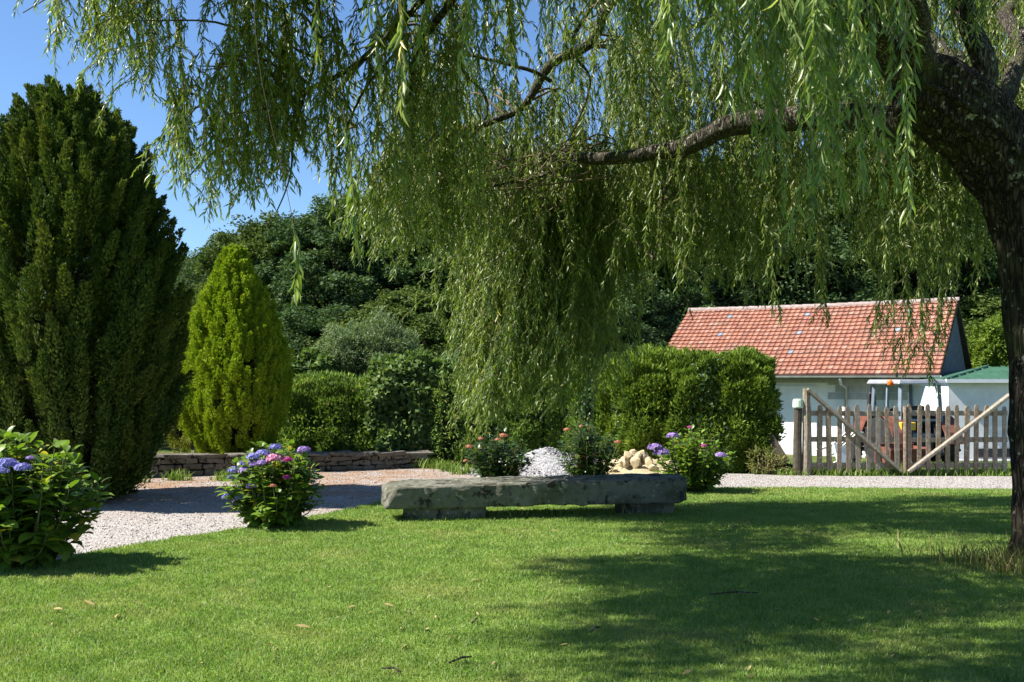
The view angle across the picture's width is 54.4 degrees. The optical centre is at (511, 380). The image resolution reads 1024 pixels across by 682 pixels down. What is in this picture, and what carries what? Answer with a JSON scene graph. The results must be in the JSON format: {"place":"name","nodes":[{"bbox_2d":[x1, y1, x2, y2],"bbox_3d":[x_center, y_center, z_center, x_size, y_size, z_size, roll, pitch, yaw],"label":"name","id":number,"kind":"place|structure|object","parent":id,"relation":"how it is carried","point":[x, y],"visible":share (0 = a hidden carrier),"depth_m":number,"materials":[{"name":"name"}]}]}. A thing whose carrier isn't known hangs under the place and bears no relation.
{"place":"outdoors","nodes":[
{"label":"outdoors","id":0,"kind":"place"},
{"bbox_2d":[43,413,970,475],"bbox_3d":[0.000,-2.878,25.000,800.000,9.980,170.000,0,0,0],"label":"ground","id":1,"kind":"structure","parent":0,"point":[167,449],"depth_m":28.08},
{"bbox_2d":[11,246,85,361],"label":"broadleaf tree","id":2,"kind":"object","parent":1,"relation":"on","point":[45,293],"depth_m":43.18,"materials":[{"name":"green plant"}]},
{"bbox_2d":[0,73,195,501],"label":"conifer tree","id":3,"kind":"object","parent":1,"relation":"on","point":[71,188],"visible":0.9,"depth_m":12.44,"materials":[{"name":"green plant"}]},
{"bbox_2d":[89,312,251,444],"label":"broadleaf tree","id":4,"kind":"object","parent":1,"relation":"on","point":[179,433],"depth_m":30.87,"materials":[{"name":"green plant"}]},
{"bbox_2d":[173,247,215,311],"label":"broadleaf tree","id":5,"kind":"object","parent":1,"relation":"on","point":[187,275],"visible":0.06,"depth_m":44.82,"materials":[{"name":"green plant"}]},
{"bbox_2d":[166,308,222,452],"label":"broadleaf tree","id":6,"kind":"object","parent":1,"relation":"on","point":[184,446],"visible":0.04,"depth_m":20.04,"materials":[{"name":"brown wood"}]},
{"bbox_2d":[177,235,264,283],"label":"broadleaf tree","id":7,"kind":"object","parent":1,"relation":"on","point":[211,239],"depth_m":54.53,"materials":[{"name":"green plant"}]},
{"bbox_2d":[196,294,293,437],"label":"broadleaf tree","id":8,"kind":"object","parent":1,"relation":"on","point":[278,302],"visible":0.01,"depth_m":34.12,"materials":[{"name":"green plant"}]},
{"bbox_2d":[185,209,352,324],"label":"broadleaf tree","id":9,"kind":"object","parent":1,"relation":"on","point":[251,240],"visible":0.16,"depth_m":38.33,"materials":[{"name":"green plant"}]},
{"bbox_2d":[157,450,420,470],"bbox_3d":[-8.100,1.740,18.068,12.932,0.720,4.350,0,0,-23],"label":"planting bed","id":10,"kind":"object","parent":1,"relation":"on","point":[213,462],"depth_m":18.72,"materials":[{"name":"grey stone"}]},
{"bbox_2d":[175,243,294,453],"bbox_3d":[-5.147,-0.510,18.163,2.174,4.041,2.258,0,0,0],"label":"golden conifer","id":11,"kind":"object","parent":10,"relation":"on","point":[233,299],"visible":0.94,"depth_m":17.63,"materials":[{"name":"green plant"}]},
{"bbox_2d":[252,302,356,415],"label":"broadleaf tree","id":12,"kind":"object","parent":1,"relation":"on","point":[305,321],"visible":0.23,"depth_m":31.88,"materials":[{"name":"green plant"}]},
{"bbox_2d":[253,189,448,318],"bbox_3d":[-6.713,-2.542,37.910,9.258,9.118,8.677,0,0,-5],"label":"broadleaf tree","id":13,"kind":"object","parent":1,"relation":"on","point":[316,227],"visible":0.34,"depth_m":35.91,"materials":[{"name":"green plant"}]},
{"bbox_2d":[276,369,454,451],"bbox_3d":[-2.663,0.830,20.191,4.354,2.172,1.659,0,0,0],"label":"hedge","id":14,"kind":"object","parent":1,"relation":"on","point":[336,398],"visible":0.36,"depth_m":19.65,"materials":[{"name":"green plant"}]},
{"bbox_2d":[288,172,454,308],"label":"broadleaf tree","id":15,"kind":"object","parent":1,"relation":"on","point":[332,260],"visible":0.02,"depth_m":40.24,"materials":[{"name":"green plant"}]},
{"bbox_2d":[309,304,461,423],"bbox_3d":[-2.666,0.163,21.998,3.910,3.785,2.452,0,0,0],"label":"grey shrub","id":16,"kind":"object","parent":1,"relation":"on","point":[354,347],"visible":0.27,"depth_m":21.47,"materials":[{"name":"green plant"}]},
{"bbox_2d":[288,345,488,464],"bbox_3d":[-2.711,0.636,20.423,4.760,2.768,2.363,0,0,19],"label":"broadleaf shrub","id":17,"kind":"object","parent":1,"relation":"on","point":[388,373],"visible":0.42,"depth_m":19.44,"materials":[{"name":"green plant"}]},
{"bbox_2d":[303,285,543,402],"bbox_3d":[-2.843,-0.309,31.551,8.093,5.536,7.928,0,0,10],"label":"broadleaf tree","id":18,"kind":"object","parent":1,"relation":"on","point":[424,323],"visible":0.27,"depth_m":30.64,"materials":[{"name":"green plant"}]},
{"bbox_2d":[426,371,470,466],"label":"thin shrub","id":19,"kind":"object","parent":1,"relation":"on","point":[445,441],"visible":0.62,"depth_m":19.29,"materials":[{"name":"green plant"}]},
{"bbox_2d":[352,204,588,341],"bbox_3d":[-1.218,-2.546,37.089,9.642,9.497,9.038,0,0,-20],"label":"broadleaf tree","id":20,"kind":"object","parent":1,"relation":"on","point":[405,273],"visible":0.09,"depth_m":35.08,"materials":[{"name":"green plant"}]},
{"bbox_2d":[432,327,589,430],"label":"broadleaf tree","id":21,"kind":"object","parent":1,"relation":"on","point":[468,354],"depth_m":32.13,"materials":[{"name":"green plant"}]},
{"bbox_2d":[450,351,617,467],"bbox_3d":[0.549,0.648,19.776,3.711,2.513,1.530,0,0,14],"label":"hedge","id":22,"kind":"object","parent":1,"relation":"on","point":[532,433],"visible":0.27,"depth_m":19.34,"materials":[{"name":"green plant"}]},
{"bbox_2d":[443,178,680,345],"bbox_3d":[2.002,-3.945,42.695,11.654,11.066,11.896,0,0,-44],"label":"broadleaf tree","id":23,"kind":"object","parent":1,"relation":"on","point":[665,281],"visible":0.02,"depth_m":39.28,"materials":[{"name":"green plant"}]},
{"bbox_2d":[526,302,672,425],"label":"broadleaf tree","id":24,"kind":"object","parent":1,"relation":"on","point":[654,341],"visible":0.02,"depth_m":30.62,"materials":[{"name":"green plant"}]},
{"bbox_2d":[585,198,722,347],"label":"broadleaf tree","id":25,"kind":"object","parent":1,"relation":"on","point":[666,298],"visible":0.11,"depth_m":35.58,"materials":[{"name":"green plant"}]},
{"bbox_2d":[620,299,692,349],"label":"broadleaf tree","id":26,"kind":"object","parent":1,"relation":"on","point":[671,333],"visible":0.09,"depth_m":35.01,"materials":[{"name":"green plant"}]},
{"bbox_2d":[573,342,786,473],"bbox_3d":[3.149,0.537,18.326,3.707,2.544,2.244,0,0,13],"label":"hedge","id":27,"kind":"object","parent":1,"relation":"on","point":[667,369],"visible":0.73,"depth_m":17.51,"materials":[{"name":"green plant"}]},
{"bbox_2d":[633,160,813,344],"bbox_3d":[7.919,-3.800,42.069,10.313,10.837,11.003,0,0,-42],"label":"broadleaf tree","id":28,"kind":"object","parent":1,"relation":"on","point":[721,301],"visible":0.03,"depth_m":38.01,"materials":[{"name":"green plant"}]},
{"bbox_2d":[744,444,792,474],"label":"dead branches","id":29,"kind":"object","parent":1,"relation":"on","point":[766,466],"visible":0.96,"depth_m":16.89,"materials":[{"name":"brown wood"}]},
{"bbox_2d":[754,459,792,471],"bbox_3d":[4.725,1.565,17.934,0.432,0.284,1.205,0,0,-38],"label":"log","id":30,"kind":"object","parent":1,"relation":"on","point":[787,464],"visible":0.04,"depth_m":17.61,"materials":[{"name":"brown wood"}]},
{"bbox_2d":[764,433,788,466],"bbox_3d":[4.545,1.196,17.200,0.484,0.583,0.154,0,0,38],"label":"plank","id":31,"kind":"object","parent":1,"relation":"on","point":[774,442],"visible":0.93,"depth_m":17.18,"materials":[{"name":"wood"}]},
{"bbox_2d":[662,151,903,312],"bbox_3d":[10.424,-3.626,40.322,10.912,10.954,9.212,0,0,23],"label":"broadleaf tree","id":32,"kind":"object","parent":1,"relation":"on","point":[839,248],"visible":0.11,"depth_m":37.33,"materials":[{"name":"green plant"}]},
{"bbox_2d":[667,297,971,457],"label":"farm outbuilding","id":33,"kind":"structure","parent":1,"relation":"on","point":[836,366],"depth_m":28.12,"materials":[{"name":"tile"}]},
{"bbox_2d":[775,386,816,455],"bbox_3d":[7.734,1.155,28.230,1.800,1.990,0.050,0,0,32],"label":"garage door","id":34,"kind":"structure","parent":33,"relation":"in","point":[789,393],"depth_m":28.12,"materials":[{"name":"white paint"}]},
{"bbox_2d":[816,431,863,462],"bbox_3d":[6.420,1.397,19.314,0.496,0.563,0.853,14,-35,-29],"label":"garden chair","id":35,"kind":"object","parent":1,"relation":"on","point":[834,444],"visible":0.31,"depth_m":19.28,"materials":[{"name":"white plastic"}]},
{"bbox_2d":[842,407,844,444],"bbox_3d":[6.635,1.175,20.050,0.070,1.268,0.410,0,0,30],"label":"pipe","id":36,"kind":"object","parent":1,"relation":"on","point":[843,408],"visible":0.25,"depth_m":20.08,"materials":[{"name":"white plastic"}]},
{"bbox_2d":[727,164,970,303],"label":"broadleaf tree","id":37,"kind":"object","parent":1,"relation":"on","point":[895,287],"visible":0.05,"depth_m":40.13,"materials":[{"name":"green plant"}]},
{"bbox_2d":[752,458,1011,476],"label":"verge grass","id":38,"kind":"structure","parent":1,"relation":"on","point":[892,472],"depth_m":16.74,"materials":[{"name":"green plant"}]},
{"bbox_2d":[786,154,999,338],"bbox_3d":[15.953,-3.678,39.950,10.423,10.952,11.120,0,0,26],"label":"broadleaf tree","id":39,"kind":"object","parent":1,"relation":"on","point":[993,275],"visible":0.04,"depth_m":37.67,"materials":[{"name":"green plant"}]},
{"bbox_2d":[874,443,931,462],"bbox_3d":[7.953,1.557,20.275,0.860,0.500,0.720,0,0,-6],"label":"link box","id":40,"kind":"object","parent":1,"relation":"on","point":[914,452],"visible":0.28,"depth_m":19.98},
{"bbox_2d":[843,379,963,462],"bbox_3d":[8.548,0.975,22.410,1.640,1.975,2.908,0,0,-10],"label":"tractor","id":41,"kind":"object","parent":1,"relation":"on","point":[871,397],"visible":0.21,"depth_m":21.38,"materials":[{"name":"metal"}]},
{"bbox_2d":[908,209,1000,312],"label":"broadleaf tree","id":42,"kind":"object","parent":1,"relation":"on","point":[964,295],"visible":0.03,"depth_m":38.52,"materials":[{"name":"green plant"}]},
{"bbox_2d":[909,211,1000,300],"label":"broadleaf tree","id":43,"kind":"object","parent":1,"relation":"on","point":[984,286],"visible":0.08,"depth_m":38.12,"materials":[{"name":"green plant"}]},
{"bbox_2d":[903,393,1008,472],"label":"picket gate","id":44,"kind":"structure","parent":1,"relation":"on","point":[955,438],"depth_m":16.74,"materials":[{"name":"brown wood"}]},
{"bbox_2d":[913,365,1009,463],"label":"garden shed","id":45,"kind":"structure","parent":1,"relation":"on","point":[981,387],"depth_m":24.30,"materials":[{"name":"white paint"}]},
{"bbox_2d":[959,287,1000,342],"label":"broadleaf tree","id":46,"kind":"object","parent":1,"relation":"on","point":[986,305],"visible":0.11,"depth_m":35.59,"materials":[{"name":"green plant"}]},
{"bbox_2d":[967,305,1008,368],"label":"bright shrub","id":47,"kind":"object","parent":1,"relation":"on","point":[986,343],"visible":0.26,"depth_m":30.00,"materials":[{"name":"green plant"}]},
{"bbox_2d":[4,467,1011,558],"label":"gravel yard","id":48,"kind":"structure","parent":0,"point":[144,529],"depth_m":13.80,"materials":[{"name":"grey gravel"}]},
{"bbox_2d":[144,450,433,477],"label":"stone wall","id":49,"kind":"structure","parent":48,"relation":"on","point":[199,464],"depth_m":17.42,"materials":[{"name":"grey stone"}]},
{"bbox_2d":[116,458,474,496],"bbox_3d":[-3.653,1.492,16.066,6.621,0.210,2.388,0,0,-36],"label":"weed","id":50,"kind":"object","parent":48,"relation":"on","point":[440,465],"visible":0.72,"depth_m":16.86,"materials":[{"name":"green plant"}]},
{"bbox_2d":[463,427,535,477],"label":"rose bush","id":51,"kind":"object","parent":48,"relation":"on","point":[487,464],"visible":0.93,"depth_m":15.42,"materials":[{"name":"green plant"}]},
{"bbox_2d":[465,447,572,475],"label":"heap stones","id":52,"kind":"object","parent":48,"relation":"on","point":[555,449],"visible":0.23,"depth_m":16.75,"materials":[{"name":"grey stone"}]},
{"bbox_2d":[473,448,599,476],"bbox_3d":[0.620,1.388,17.000,2.700,0.463,1.900,0,0,0],"label":"gravel heap","id":53,"kind":"object","parent":48,"relation":"on","point":[546,462],"visible":0.23,"depth_m":16.38,"materials":[{"name":"grey gravel"}]},
{"bbox_2d":[554,419,623,474],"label":"rose bush","id":54,"kind":"object","parent":48,"relation":"on","point":[586,462],"visible":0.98,"depth_m":15.48,"materials":[{"name":"green plant"}]},
{"bbox_2d":[608,456,675,473],"bbox_3d":[2.100,1.446,16.900,2.100,0.349,1.600,0,0,0],"label":"sand heap","id":55,"kind":"object","parent":48,"relation":"on","point":[642,468],"visible":0.16,"depth_m":16.40,"materials":[{"name":"beige sand"}]},
{"bbox_2d":[623,458,628,468],"bbox_3d":[1.883,1.381,16.445,0.107,0.191,0.170,-1,4,6],"label":"rubble stone","id":56,"kind":"object","parent":55,"relation":"on","point":[625,463],"visible":1,"depth_m":16.40,"materials":[{"name":"beige stone"}]},
{"bbox_2d":[623,451,633,462],"bbox_3d":[1.946,1.278,16.592,0.206,0.214,0.173,-12,8,36],"label":"rubble stone","id":57,"kind":"object","parent":55,"relation":"on","point":[628,455],"visible":0.75,"depth_m":16.52,"materials":[{"name":"beige stone"}]},
{"bbox_2d":[629,449,637,454],"bbox_3d":[2.083,1.261,16.776,0.264,0.151,0.164,23,12,-27],"label":"rubble stone","id":58,"kind":"object","parent":55,"relation":"on","point":[633,451],"visible":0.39,"depth_m":16.72,"materials":[{"name":"beige stone"}]},
{"bbox_2d":[630,456,640,468],"bbox_3d":[2.050,1.369,16.439,0.206,0.223,0.143,8,23,43],"label":"rubble stone","id":59,"kind":"object","parent":55,"relation":"on","point":[635,461],"visible":1,"depth_m":16.40,"materials":[{"name":"beige stone"}]},
{"bbox_2d":[645,457,652,466],"bbox_3d":[2.281,1.367,16.490,0.172,0.209,0.118,-1,0,40],"label":"rubble stone","id":60,"kind":"object","parent":55,"relation":"on","point":[648,461],"visible":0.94,"depth_m":16.44,"materials":[{"name":"beige stone"}]},
{"bbox_2d":[648,464,657,470],"bbox_3d":[2.313,1.448,16.370,0.149,0.127,0.132,0,0,-6],"label":"rubble stone","id":61,"kind":"object","parent":55,"relation":"on","point":[651,467],"visible":0.93,"depth_m":16.31,"materials":[{"name":"beige stone"}]},
{"bbox_2d":[647,424,736,491],"bbox_3d":[2.552,1.140,14.247,1.344,1.014,1.023,0,0,0],"label":"hydrangea","id":62,"kind":"object","parent":48,"relation":"on","point":[706,476],"visible":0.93,"depth_m":14.12,"materials":[{"name":"green plant"}]},
{"bbox_2d":[792,399,803,475],"bbox_3d":[4.820,0.958,16.770,0.190,1.285,0.185,0,0,0],"label":"gate post","id":63,"kind":"object","parent":48,"relation":"on","point":[797,405],"visible":1,"depth_m":16.71,"materials":[{"name":"wood"}]},
{"bbox_2d":[802,388,902,475],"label":"picket gate","id":64,"kind":"structure","parent":63,"relation":"attached to","point":[808,439],"depth_m":16.74,"materials":[{"name":"brown wood"}]},
{"bbox_2d":[0,0,1022,292],"label":"sky","id":65,"kind":"structure","parent":0,"point":[22,44],"materials":[{"name":"blue"}]},
{"bbox_2d":[0,485,1023,681],"bbox_3d":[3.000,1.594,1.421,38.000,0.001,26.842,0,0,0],"label":"lawn","id":66,"kind":"structure","parent":0,"point":[529,600],"depth_m":7.20,"materials":[{"name":"green plant"}]},
{"bbox_2d":[0,426,114,571],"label":"hydrangea","id":67,"kind":"object","parent":66,"relation":"on","point":[38,530],"visible":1,"depth_m":8.45,"materials":[{"name":"green plant"}]},
{"bbox_2d":[216,439,325,529],"bbox_3d":[-2.600,1.153,10.873,1.159,1.024,0.998,0,0,21],"label":"hydrangea","id":68,"kind":"object","parent":66,"relation":"on","point":[281,499],"visible":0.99,"depth_m":10.69,"materials":[{"name":"green plant"}]},
{"bbox_2d":[381,666,400,672],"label":"twig","id":69,"kind":"object","parent":66,"relation":"on","point":[394,668],"visible":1,"depth_m":5.37,"materials":[{"name":"wood"}]},
{"bbox_2d":[448,654,471,663],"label":"twig","id":70,"kind":"object","parent":66,"relation":"on","point":[456,659],"visible":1,"depth_m":5.56,"materials":[{"name":"brown wood"}]},
{"bbox_2d":[12,0,1023,568],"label":"willow tree","id":71,"kind":"object","parent":66,"relation":"on","point":[528,300],"visible":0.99,"depth_m":8.99,"materials":[{"name":"green plant"}]},
{"bbox_2d":[382,505,678,521],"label":"grass tufts","id":72,"kind":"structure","parent":66,"relation":"on","point":[562,511],"depth_m":11.72,"materials":[{"name":"green plant"}]},
{"bbox_2d":[381,473,686,520],"bbox_3d":[0.309,1.393,11.826,3.694,0.499,0.795,0,0,-9],"label":"stone bench","id":73,"kind":"object","parent":66,"relation":"on","point":[475,497],"visible":0.94,"depth_m":11.50,"materials":[{"name":"stone"}]},
{"bbox_2d":[708,590,758,594],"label":"twig","id":74,"kind":"object","parent":66,"relation":"on","point":[735,591],"visible":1,"depth_m":7.29,"materials":[{"name":"brown wood"}]},
{"bbox_2d":[890,532,1023,578],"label":"long grass","id":75,"kind":"structure","parent":66,"relation":"on","point":[998,562],"depth_m":8.50,"materials":[{"name":"green plant"}]}
]}

